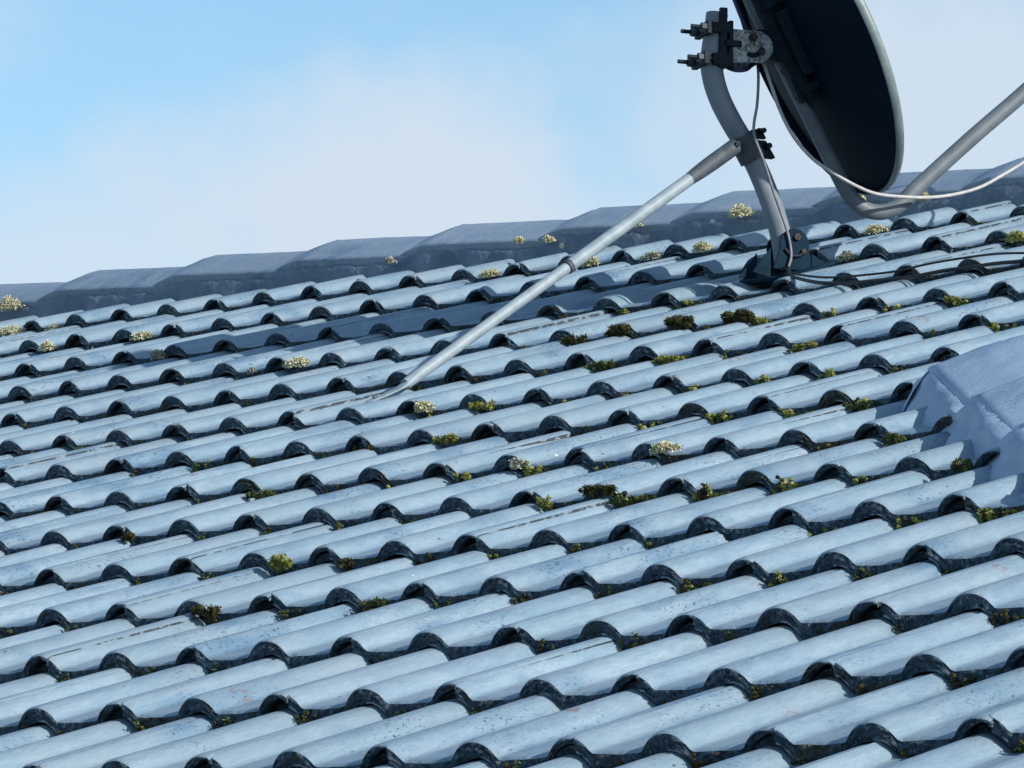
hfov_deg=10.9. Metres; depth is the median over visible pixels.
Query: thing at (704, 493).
moss
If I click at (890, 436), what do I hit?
moss cushion
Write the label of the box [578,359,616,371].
moss cushion
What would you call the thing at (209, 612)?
moss cushion
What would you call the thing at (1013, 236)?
lichen clump
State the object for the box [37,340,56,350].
lichen clump
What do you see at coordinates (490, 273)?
lichen clump
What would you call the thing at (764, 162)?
white cable
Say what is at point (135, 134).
sky
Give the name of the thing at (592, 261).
lichen clump
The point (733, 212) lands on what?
lichen clump
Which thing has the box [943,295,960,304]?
moss cushion
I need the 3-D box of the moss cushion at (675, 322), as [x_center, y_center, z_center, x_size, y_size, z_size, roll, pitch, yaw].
[0.322,-0.118,10.294,0.075,0.034,0.027,-6,9,40]
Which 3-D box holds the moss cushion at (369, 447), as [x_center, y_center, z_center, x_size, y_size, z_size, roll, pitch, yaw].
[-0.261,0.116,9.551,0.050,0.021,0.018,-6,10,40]
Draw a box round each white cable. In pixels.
[752,63,792,265]
[761,62,1023,198]
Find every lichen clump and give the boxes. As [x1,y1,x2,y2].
[0,295,25,311]
[0,323,26,336]
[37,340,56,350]
[45,322,63,330]
[129,330,154,340]
[149,349,166,360]
[247,367,257,373]
[282,356,310,367]
[384,256,396,263]
[414,400,435,412]
[478,268,500,278]
[508,457,529,468]
[512,236,524,243]
[541,234,555,243]
[582,256,599,266]
[639,250,662,260]
[649,439,683,455]
[691,240,712,252]
[727,203,754,218]
[836,250,856,261]
[864,223,890,234]
[914,192,930,202]
[1004,230,1023,242]
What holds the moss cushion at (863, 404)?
on the tiled roof
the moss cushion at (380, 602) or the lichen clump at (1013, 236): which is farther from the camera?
the lichen clump at (1013, 236)
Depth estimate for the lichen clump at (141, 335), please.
12.08 m
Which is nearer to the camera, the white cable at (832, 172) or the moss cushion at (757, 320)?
the moss cushion at (757, 320)
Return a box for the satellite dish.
[365,0,1023,401]
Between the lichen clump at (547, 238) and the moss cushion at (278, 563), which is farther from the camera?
the lichen clump at (547, 238)
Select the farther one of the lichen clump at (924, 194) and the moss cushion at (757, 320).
the lichen clump at (924, 194)
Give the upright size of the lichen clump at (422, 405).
0.022 m
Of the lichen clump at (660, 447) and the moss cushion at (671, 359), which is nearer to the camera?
the lichen clump at (660, 447)
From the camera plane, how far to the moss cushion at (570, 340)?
10.46 m
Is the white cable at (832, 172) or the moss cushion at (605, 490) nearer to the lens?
the moss cushion at (605, 490)
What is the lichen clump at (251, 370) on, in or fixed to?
on the tiled roof
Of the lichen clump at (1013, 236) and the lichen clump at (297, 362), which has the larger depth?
the lichen clump at (297, 362)
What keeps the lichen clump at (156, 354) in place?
on the tiled roof
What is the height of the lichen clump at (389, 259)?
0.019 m
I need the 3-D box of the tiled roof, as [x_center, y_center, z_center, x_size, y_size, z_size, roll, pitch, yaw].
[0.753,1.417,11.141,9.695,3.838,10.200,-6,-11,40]
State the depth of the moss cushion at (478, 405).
9.76 m
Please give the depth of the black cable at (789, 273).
10.33 m
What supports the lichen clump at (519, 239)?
on the tiled roof
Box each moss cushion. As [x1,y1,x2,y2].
[120,531,135,541]
[190,603,221,620]
[243,489,276,499]
[267,552,293,572]
[335,557,354,569]
[352,443,374,450]
[361,596,388,606]
[431,433,461,444]
[467,400,495,410]
[536,494,552,508]
[561,333,586,345]
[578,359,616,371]
[578,483,618,498]
[603,323,631,336]
[611,493,650,507]
[651,353,688,363]
[663,314,694,330]
[720,308,754,323]
[751,315,768,324]
[792,339,818,350]
[841,399,872,410]
[881,431,906,446]
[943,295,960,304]
[950,457,973,471]
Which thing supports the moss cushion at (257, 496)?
on the tiled roof
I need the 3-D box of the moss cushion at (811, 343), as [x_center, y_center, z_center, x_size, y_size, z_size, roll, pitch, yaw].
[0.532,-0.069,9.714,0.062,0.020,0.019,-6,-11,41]
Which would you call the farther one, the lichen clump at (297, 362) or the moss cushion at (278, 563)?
the lichen clump at (297, 362)
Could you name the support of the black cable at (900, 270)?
on the tiled roof
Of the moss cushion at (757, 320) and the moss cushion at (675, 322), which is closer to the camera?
the moss cushion at (757, 320)
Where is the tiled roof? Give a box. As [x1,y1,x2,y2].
[0,157,1023,767]
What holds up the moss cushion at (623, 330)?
on the tiled roof
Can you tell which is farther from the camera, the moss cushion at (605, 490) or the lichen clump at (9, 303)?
the lichen clump at (9, 303)
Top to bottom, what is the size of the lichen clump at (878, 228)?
0.023 m
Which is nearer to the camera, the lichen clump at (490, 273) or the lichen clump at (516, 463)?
the lichen clump at (516, 463)
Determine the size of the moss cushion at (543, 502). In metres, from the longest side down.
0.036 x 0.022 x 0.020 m
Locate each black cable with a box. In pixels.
[783,252,1023,278]
[787,259,1023,284]
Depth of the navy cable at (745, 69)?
10.68 m
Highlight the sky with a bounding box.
[0,0,1023,283]
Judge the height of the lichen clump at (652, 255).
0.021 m
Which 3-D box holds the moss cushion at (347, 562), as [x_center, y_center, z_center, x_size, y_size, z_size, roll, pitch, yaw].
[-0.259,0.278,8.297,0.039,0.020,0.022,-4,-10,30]
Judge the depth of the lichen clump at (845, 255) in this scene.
10.83 m
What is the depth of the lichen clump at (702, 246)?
11.46 m
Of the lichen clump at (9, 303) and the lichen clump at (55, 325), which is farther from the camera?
the lichen clump at (9, 303)
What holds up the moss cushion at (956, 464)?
on the tiled roof
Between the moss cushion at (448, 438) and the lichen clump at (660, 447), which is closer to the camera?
the lichen clump at (660, 447)
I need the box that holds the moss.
[0,221,1023,767]
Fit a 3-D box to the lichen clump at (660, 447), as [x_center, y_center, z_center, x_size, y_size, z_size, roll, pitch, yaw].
[0.251,0.101,8.691,0.067,0.022,0.039,-6,9,40]
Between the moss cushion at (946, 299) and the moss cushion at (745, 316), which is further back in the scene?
the moss cushion at (745, 316)
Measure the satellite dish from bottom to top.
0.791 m
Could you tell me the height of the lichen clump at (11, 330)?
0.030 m
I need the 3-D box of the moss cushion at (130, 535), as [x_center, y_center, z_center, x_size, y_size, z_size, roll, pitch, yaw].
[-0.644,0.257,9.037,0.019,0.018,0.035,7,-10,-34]

